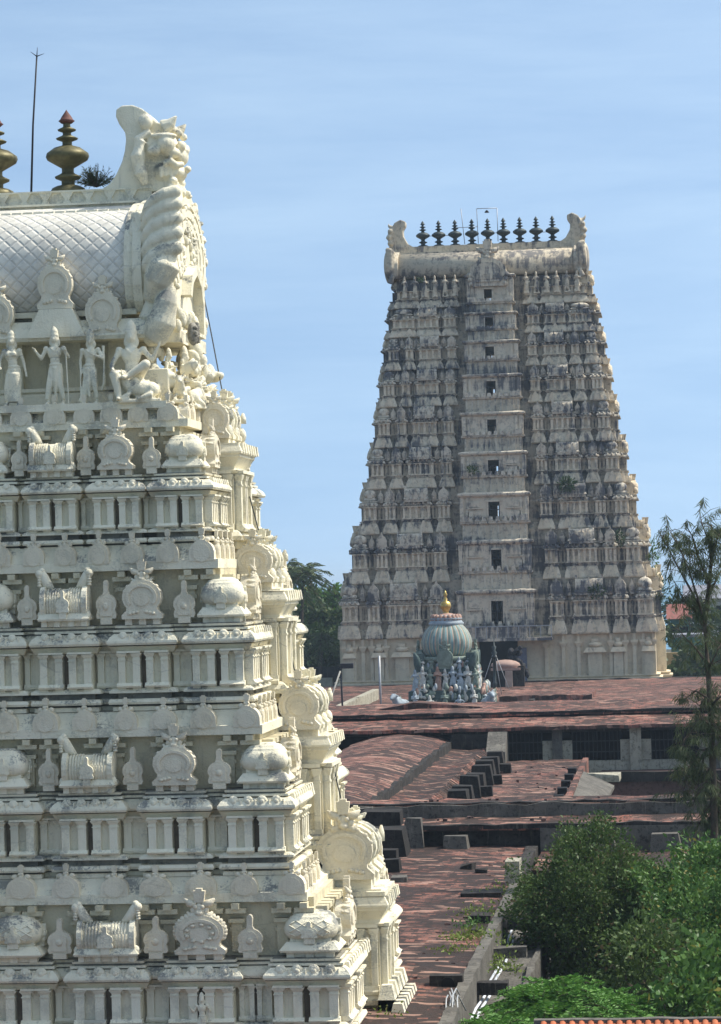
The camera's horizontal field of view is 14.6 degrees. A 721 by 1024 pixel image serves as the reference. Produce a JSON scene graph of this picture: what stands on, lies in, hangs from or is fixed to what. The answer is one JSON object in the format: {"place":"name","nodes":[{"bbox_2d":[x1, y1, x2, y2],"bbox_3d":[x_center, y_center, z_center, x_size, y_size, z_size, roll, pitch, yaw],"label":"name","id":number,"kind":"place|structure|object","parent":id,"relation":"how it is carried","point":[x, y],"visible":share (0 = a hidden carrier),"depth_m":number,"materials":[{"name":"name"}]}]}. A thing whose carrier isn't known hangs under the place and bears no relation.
{"place":"outdoors","nodes":[
{"label":"outdoors","id":0,"kind":"place"},
{"bbox_2d":[318,678,332,686],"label":"compound wall","id":1,"kind":"structure","parent":0,"point":[325,682],"depth_m":324.08,"materials":[{"name":"grey concrete"}]},
{"bbox_2d":[0,0,720,580],"label":"sky","id":2,"kind":"structure","parent":0,"point":[313,128],"materials":[{"name":"blue"}]},
{"bbox_2d":[334,208,672,685],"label":"gate tower","id":3,"kind":"structure","parent":0,"point":[533,561],"depth_m":318.29,"materials":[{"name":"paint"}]},
{"bbox_2d":[467,464,479,475],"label":"wall plant","id":4,"kind":"object","parent":3,"relation":"on","point":[471,468],"depth_m":316.18,"materials":[{"name":"green plant"}]},
{"bbox_2d":[557,474,577,492],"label":"wall plant","id":5,"kind":"object","parent":3,"relation":"on","point":[568,481],"depth_m":315.13,"materials":[{"name":"green plant"}]},
{"bbox_2d":[587,583,606,599],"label":"creeper","id":6,"kind":"object","parent":3,"relation":"attached to","point":[593,589],"visible":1,"depth_m":313.54,"materials":[{"name":"green plant"}]},
{"bbox_2d":[614,525,625,547],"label":"creeper","id":7,"kind":"object","parent":3,"relation":"attached to","point":[621,535],"visible":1,"depth_m":314.11,"materials":[{"name":"green plant"}]},
{"bbox_2d":[648,535,660,572],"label":"creeper","id":8,"kind":"object","parent":3,"relation":"attached to","point":[657,557],"visible":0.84,"depth_m":322.19,"materials":[{"name":"green plant"}]},
{"bbox_2d":[656,570,667,612],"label":"creeper","id":9,"kind":"object","parent":3,"relation":"attached to","point":[662,591],"visible":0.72,"depth_m":321.98,"materials":[{"name":"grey plant"}]},
{"bbox_2d":[293,570,720,648],"bbox_3d":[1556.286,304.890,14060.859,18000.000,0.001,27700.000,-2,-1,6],"label":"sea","id":10,"kind":"structure","parent":0,"point":[677,575],"depth_m":4273.29,"materials":[{"name":"liquid"}]},
{"bbox_2d":[588,835,615,851],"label":"buttress block","id":11,"kind":"structure","parent":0,"point":[607,847],"depth_m":125.91,"materials":[{"name":"concrete"}]},
{"bbox_2d":[534,1016,720,1023],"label":"tiled roof","id":12,"kind":"structure","parent":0,"point":[678,1020],"depth_m":71.43,"materials":[{"name":"orange tile"}]},
{"bbox_2d":[674,632,703,651],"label":"house","id":13,"kind":"structure","parent":0,"point":[693,635],"depth_m":347.34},
{"label":"ground","id":14,"kind":"structure","parent":0,"visible":0},
{"bbox_2d":[0,47,416,1023],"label":"gate tower","id":15,"kind":"structure","parent":14,"relation":"on","point":[188,835],"depth_m":77.90,"materials":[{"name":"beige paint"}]},
{"bbox_2d":[73,163,113,187],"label":"wall plant","id":16,"kind":"object","parent":15,"relation":"on","point":[92,180],"depth_m":83.53,"materials":[{"name":"green plant"}]},
{"bbox_2d":[288,558,316,607],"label":"palm tree","id":17,"kind":"object","parent":14,"relation":"on","point":[306,594],"visible":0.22,"depth_m":334.84,"materials":[{"name":"green plant"}]},
{"bbox_2d":[286,562,340,623],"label":"palm tree","id":18,"kind":"object","parent":14,"relation":"on","point":[306,573],"visible":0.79,"depth_m":332.91,"materials":[{"name":"green plant"}]},
{"bbox_2d":[298,592,331,625],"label":"tree","id":19,"kind":"object","parent":14,"relation":"on","point":[314,595],"depth_m":353.39,"materials":[{"name":"green plant"}]},
{"bbox_2d":[292,588,341,665],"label":"tree","id":20,"kind":"object","parent":14,"relation":"on","point":[321,615],"visible":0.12,"depth_m":347.55,"materials":[{"name":"green plant"}]},
{"bbox_2d":[294,582,341,626],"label":"tree","id":21,"kind":"object","parent":14,"relation":"on","point":[337,585],"visible":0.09,"depth_m":355.31,"materials":[{"name":"green plant"}]},
{"bbox_2d":[297,621,339,666],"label":"tree","id":22,"kind":"object","parent":14,"relation":"on","point":[330,659],"visible":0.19,"depth_m":339.14,"materials":[{"name":"green plant"}]},
{"bbox_2d":[303,632,339,674],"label":"palm tree","id":23,"kind":"object","parent":14,"relation":"on","point":[324,639],"visible":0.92,"depth_m":331.72,"materials":[{"name":"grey plant"}]},
{"bbox_2d":[305,667,339,685],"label":"compound wall","id":24,"kind":"structure","parent":14,"relation":"on","point":[330,672],"depth_m":332.10,"materials":[{"name":"concrete"}]},
{"bbox_2d":[336,734,451,799],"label":"vaulted hall","id":25,"kind":"structure","parent":14,"relation":"on","point":[386,767],"depth_m":165.31,"materials":[{"name":"ceramic"}]},
{"bbox_2d":[390,734,487,799],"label":"trough roof","id":26,"kind":"structure","parent":14,"relation":"on","point":[439,779],"depth_m":168.52,"materials":[{"name":"ceramic"}]},
{"bbox_2d":[361,846,550,1023],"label":"temple hall","id":27,"kind":"structure","parent":14,"relation":"on","point":[436,885],"depth_m":99.75,"materials":[{"name":"ceramic"}]},
{"bbox_2d":[370,1001,408,1017],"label":"weed","id":28,"kind":"object","parent":27,"relation":"on","point":[394,1015],"visible":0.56,"depth_m":79.36,"materials":[{"name":"green plant"}]},
{"bbox_2d":[383,848,398,857],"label":"buttress block","id":29,"kind":"structure","parent":27,"relation":"on","point":[390,852],"depth_m":120.83,"materials":[{"name":"black stone"}]},
{"bbox_2d":[375,825,410,856],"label":"buttress block","id":30,"kind":"structure","parent":27,"relation":"on","point":[396,836],"depth_m":123.73,"materials":[{"name":"black stone"}]},
{"bbox_2d":[384,858,401,872],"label":"buttress block","id":31,"kind":"structure","parent":27,"relation":"on","point":[393,865],"depth_m":117.17,"materials":[{"name":"black stone"}]},
{"bbox_2d":[391,875,407,881],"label":"buttress block","id":32,"kind":"structure","parent":27,"relation":"on","point":[399,878],"depth_m":113.36,"materials":[{"name":"concrete"}]},
{"bbox_2d":[404,817,424,848],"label":"buttress block","id":33,"kind":"structure","parent":27,"relation":"on","point":[414,829],"depth_m":127.32,"materials":[{"name":"concrete"}]},
{"bbox_2d":[429,973,463,986],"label":"concrete block","id":34,"kind":"object","parent":27,"relation":"on","point":[446,979],"visible":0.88,"depth_m":84.97,"materials":[{"name":"concrete"}]},
{"bbox_2d":[425,941,483,954],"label":"weed","id":35,"kind":"object","parent":27,"relation":"on","point":[453,946],"visible":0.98,"depth_m":92.81,"materials":[{"name":"green plant"}]},
{"bbox_2d":[445,988,466,1010],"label":"wire bundle","id":36,"kind":"object","parent":27,"relation":"on","point":[452,999],"visible":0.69,"depth_m":81.18,"materials":[{"name":"white plastic"}]},
{"bbox_2d":[443,835,469,848],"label":"buttress block","id":37,"kind":"structure","parent":27,"relation":"on","point":[455,841],"depth_m":126.45,"materials":[{"name":"stone"}]},
{"bbox_2d":[460,862,475,869],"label":"loose stone","id":38,"kind":"object","parent":27,"relation":"on","point":[469,866],"visible":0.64,"depth_m":117.77,"materials":[{"name":"stone"}]},
{"bbox_2d":[450,910,492,927],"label":"weed","id":39,"kind":"object","parent":27,"relation":"on","point":[470,920],"visible":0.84,"depth_m":99.59,"materials":[{"name":"green plant"}]},
{"bbox_2d":[435,924,510,946],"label":"weed","id":40,"kind":"object","parent":27,"relation":"on","point":[463,934],"visible":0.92,"depth_m":95.77,"materials":[{"name":"green plant"}]},
{"bbox_2d":[446,898,499,915],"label":"weed","id":41,"kind":"object","parent":27,"relation":"on","point":[482,908],"visible":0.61,"depth_m":102.85,"materials":[{"name":"green plant"}]},
{"bbox_2d":[470,912,490,923],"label":"loose stone","id":42,"kind":"object","parent":27,"relation":"on","point":[483,917],"visible":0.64,"depth_m":100.22,"materials":[{"name":"concrete"}]},
{"bbox_2d":[475,867,487,872],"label":"loose stone","id":43,"kind":"object","parent":27,"relation":"on","point":[481,870],"visible":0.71,"depth_m":116.31,"materials":[{"name":"concrete"}]},
{"bbox_2d":[470,930,512,1018],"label":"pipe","id":44,"kind":"object","parent":27,"relation":"on","point":[484,996],"visible":0.39,"depth_m":88.61,"materials":[{"name":"white plastic"}]},
{"bbox_2d":[470,878,513,894],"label":"weed","id":45,"kind":"object","parent":27,"relation":"on","point":[497,882],"visible":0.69,"depth_m":109.60,"materials":[{"name":"green plant"}]},
{"bbox_2d":[477,979,508,994],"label":"stone lintel","id":46,"kind":"structure","parent":27,"relation":"on","point":[488,987],"depth_m":87.63,"materials":[{"name":"concrete"}]},
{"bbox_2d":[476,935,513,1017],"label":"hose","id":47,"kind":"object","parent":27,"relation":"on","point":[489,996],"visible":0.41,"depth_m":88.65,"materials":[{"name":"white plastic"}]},
{"bbox_2d":[486,937,524,978],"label":"weed","id":48,"kind":"object","parent":27,"relation":"on","point":[502,966],"visible":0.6,"depth_m":92.96,"materials":[{"name":"green plant"}]},
{"bbox_2d":[493,945,527,958],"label":"stone lintel","id":49,"kind":"structure","parent":27,"relation":"on","point":[521,952],"depth_m":95.63,"materials":[{"name":"concrete"}]},
{"bbox_2d":[507,918,528,929],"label":"stone lintel","id":50,"kind":"structure","parent":27,"relation":"on","point":[514,924],"depth_m":103.28,"materials":[{"name":"stone"}]},
{"bbox_2d":[458,1006,533,1023],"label":"shrub","id":51,"kind":"object","parent":14,"relation":"on","point":[491,1017],"visible":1,"depth_m":79.35,"materials":[{"name":"green plant"}]},
{"bbox_2d":[323,676,720,704],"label":"terrace","id":52,"kind":"structure","parent":14,"relation":"on","point":[592,689],"depth_m":283.73,"materials":[{"name":"ceramic"}]},
{"bbox_2d":[340,663,353,705],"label":"lamp post","id":53,"kind":"object","parent":52,"relation":"on","point":[346,665],"visible":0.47,"depth_m":244.29,"materials":[{"name":"metal"}]},
{"bbox_2d":[336,689,378,705],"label":"parapet","id":54,"kind":"structure","parent":52,"relation":"on","point":[369,696],"depth_m":264.84,"materials":[{"name":"beige concrete"}]},
{"bbox_2d":[378,656,381,703],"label":"pole","id":55,"kind":"object","parent":52,"relation":"on","point":[380,693],"visible":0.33,"depth_m":240.96,"materials":[{"name":"silver metal"}]},
{"bbox_2d":[390,591,498,703],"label":"domed shrine","id":56,"kind":"object","parent":52,"relation":"on","point":[447,665],"visible":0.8,"depth_m":252.86,"materials":[{"name":"paint"}]},
{"bbox_2d":[483,638,509,694],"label":"flag post","id":57,"kind":"object","parent":52,"relation":"on","point":[494,657],"visible":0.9,"depth_m":279.86,"materials":[{"name":"grey metal"}]},
{"bbox_2d":[488,660,524,687],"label":"pavilion","id":58,"kind":"structure","parent":52,"relation":"on","point":[513,672],"depth_m":299.06,"materials":[{"name":"pink paint"}]},
{"bbox_2d":[507,645,528,677],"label":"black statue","id":59,"kind":"object","parent":52,"relation":"on","point":[512,654],"visible":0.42,"depth_m":305.26,"materials":[{"name":"stone"}]},
{"bbox_2d":[328,697,720,795],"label":"gallery","id":60,"kind":"object","parent":14,"relation":"on","point":[631,740],"visible":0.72,"depth_m":190.29,"materials":[{"name":"red tile"}]},
{"bbox_2d":[329,671,340,704],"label":"bamboo pole","id":61,"kind":"object","parent":60,"relation":"on","point":[335,684],"visible":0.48,"depth_m":201.16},
{"bbox_2d":[379,701,482,709],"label":"roof kerb","id":62,"kind":"structure","parent":60,"relation":"on","point":[417,705],"depth_m":196.57,"materials":[{"name":"concrete"}]},
{"bbox_2d":[486,731,508,762],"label":"raking buttress","id":63,"kind":"structure","parent":60,"relation":"attached to","point":[498,741],"depth_m":186.37,"materials":[{"name":"concrete"}]},
{"bbox_2d":[475,758,588,798],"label":"temple hall","id":64,"kind":"structure","parent":14,"relation":"on","point":[565,782],"depth_m":168.94,"materials":[{"name":"ceramic"}]},
{"bbox_2d":[447,789,469,798],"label":"buttress block","id":65,"kind":"structure","parent":64,"relation":"on","point":[458,793],"depth_m":147.41,"materials":[{"name":"black stone"}]},
{"bbox_2d":[452,784,474,798],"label":"buttress block","id":66,"kind":"structure","parent":64,"relation":"on","point":[469,787],"depth_m":152.04,"materials":[{"name":"black stone"}]},
{"bbox_2d":[459,775,480,797],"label":"buttress block","id":67,"kind":"structure","parent":64,"relation":"on","point":[473,781],"depth_m":156.52,"materials":[{"name":"black stone"}]},
{"bbox_2d":[466,772,486,785],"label":"buttress block","id":68,"kind":"structure","parent":64,"relation":"on","point":[482,776],"depth_m":161.28,"materials":[{"name":"black stone"}]},
{"bbox_2d":[471,764,493,785],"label":"buttress block","id":69,"kind":"structure","parent":64,"relation":"on","point":[487,769],"depth_m":165.67,"materials":[{"name":"black stone"}]},
{"bbox_2d":[475,759,495,773],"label":"buttress block","id":70,"kind":"structure","parent":64,"relation":"on","point":[484,761],"depth_m":170.36,"materials":[{"name":"black stone"}]},
{"bbox_2d":[480,786,492,796],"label":"buttress block","id":71,"kind":"structure","parent":64,"relation":"on","point":[486,791],"depth_m":157.15,"materials":[{"name":"black stone"}]},
{"bbox_2d":[481,756,499,773],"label":"buttress block","id":72,"kind":"structure","parent":64,"relation":"on","point":[496,762],"depth_m":174.84,"materials":[{"name":"black stone"}]},
{"bbox_2d":[487,751,504,762],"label":"buttress block","id":73,"kind":"structure","parent":64,"relation":"on","point":[500,754],"depth_m":179.43,"materials":[{"name":"black stone"}]},
{"bbox_2d":[493,774,502,784],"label":"buttress block","id":74,"kind":"structure","parent":64,"relation":"on","point":[497,778],"depth_m":166.31,"materials":[{"name":"black stone"}]},
{"bbox_2d":[499,763,511,773],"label":"buttress block","id":75,"kind":"structure","parent":64,"relation":"on","point":[505,767],"depth_m":175.47,"materials":[{"name":"black stone"}]},
{"bbox_2d":[574,771,620,795],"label":"broken slab","id":76,"kind":"structure","parent":64,"relation":"attached to","point":[593,784],"depth_m":168.22,"materials":[{"name":"concrete"}]},
{"bbox_2d":[347,794,720,974],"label":"temple hall","id":77,"kind":"structure","parent":14,"relation":"on","point":[506,821],"depth_m":129.92,"materials":[{"name":"concrete"}]},
{"bbox_2d":[362,808,402,825],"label":"buttress block","id":78,"kind":"structure","parent":77,"relation":"on","point":[384,816],"depth_m":128.50,"materials":[{"name":"black stone"}]},
{"bbox_2d":[413,690,616,978],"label":"rubble","id":79,"kind":"object","parent":77,"relation":"on","point":[469,817],"visible":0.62,"depth_m":129.10,"materials":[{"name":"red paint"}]},
{"bbox_2d":[649,832,681,851],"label":"buttress block","id":80,"kind":"structure","parent":77,"relation":"on","point":[658,840],"depth_m":125.66,"materials":[{"name":"concrete"}]},
{"bbox_2d":[478,973,629,1023],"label":"shrub","id":81,"kind":"object","parent":14,"relation":"on","point":[540,997],"visible":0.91,"depth_m":82.79,"materials":[{"name":"green plant"}]},
{"bbox_2d":[492,807,666,994],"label":"bush","id":82,"kind":"object","parent":14,"relation":"on","point":[544,904],"visible":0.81,"depth_m":100.36,"materials":[{"name":"green plant"}]},
{"bbox_2d":[545,983,672,1017],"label":"shrub","id":83,"kind":"object","parent":14,"relation":"on","point":[636,1007],"visible":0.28,"depth_m":84.23,"materials":[{"name":"green plant"}]},
{"bbox_2d":[566,837,677,985],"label":"shrub","id":84,"kind":"object","parent":14,"relation":"on","point":[619,894],"visible":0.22,"depth_m":100.50,"materials":[{"name":"green plant"}]},
{"bbox_2d":[589,895,715,999],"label":"bush","id":85,"kind":"object","parent":14,"relation":"on","point":[615,979],"visible":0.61,"depth_m":91.84,"materials":[{"name":"green plant"}]},
{"bbox_2d":[600,852,720,992],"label":"bush","id":86,"kind":"object","parent":14,"relation":"on","point":[697,900],"visible":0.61,"depth_m":98.20,"materials":[{"name":"green plant"}]},
{"bbox_2d":[632,926,720,1016],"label":"bush","id":87,"kind":"object","parent":14,"relation":"on","point":[691,986],"visible":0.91,"depth_m":85.37,"materials":[{"name":"green plant"}]},
{"bbox_2d":[666,604,691,651],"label":"house","id":88,"kind":"structure","parent":14,"relation":"on","point":[670,614],"depth_m":369.78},
{"bbox_2d":[661,584,701,645],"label":"tree","id":89,"kind":"object","parent":14,"relation":"on","point":[664,614],"visible":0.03,"depth_m":396.52,"materials":[{"name":"green plant"}]},
{"bbox_2d":[644,497,720,867],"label":"casuarina tree","id":90,"kind":"object","parent":14,"relation":"on","point":[711,820],"visible":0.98,"depth_m":110.89,"materials":[{"name":"green plant"}]},
{"bbox_2d":[656,828,720,888],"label":"bush","id":91,"kind":"object","parent":14,"relation":"on","point":[701,852],"visible":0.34,"depth_m":102.39,"materials":[{"name":"green plant"}]},
{"bbox_2d":[666,652,719,671],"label":"compound wall","id":92,"kind":"structure","parent":14,"relation":"on","point":[669,655],"depth_m":331.72,"materials":[{"name":"beige concrete"}]},
{"bbox_2d":[666,631,720,676],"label":"tree","id":93,"kind":"object","parent":14,"relation":"on","point":[674,666],"visible":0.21,"depth_m":325.97,"materials":[{"name":"green plant"}]},
{"bbox_2d":[666,598,720,647],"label":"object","id":94,"kind":"object","parent":14,"relation":"on","point":[693,627],"visible":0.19,"depth_m":368.10,"materials":[{"name":"plant"}]},
{"bbox_2d":[683,584,720,637],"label":"house","id":95,"kind":"structure","parent":14,"relation":"on","point":[686,588],"depth_m":390.21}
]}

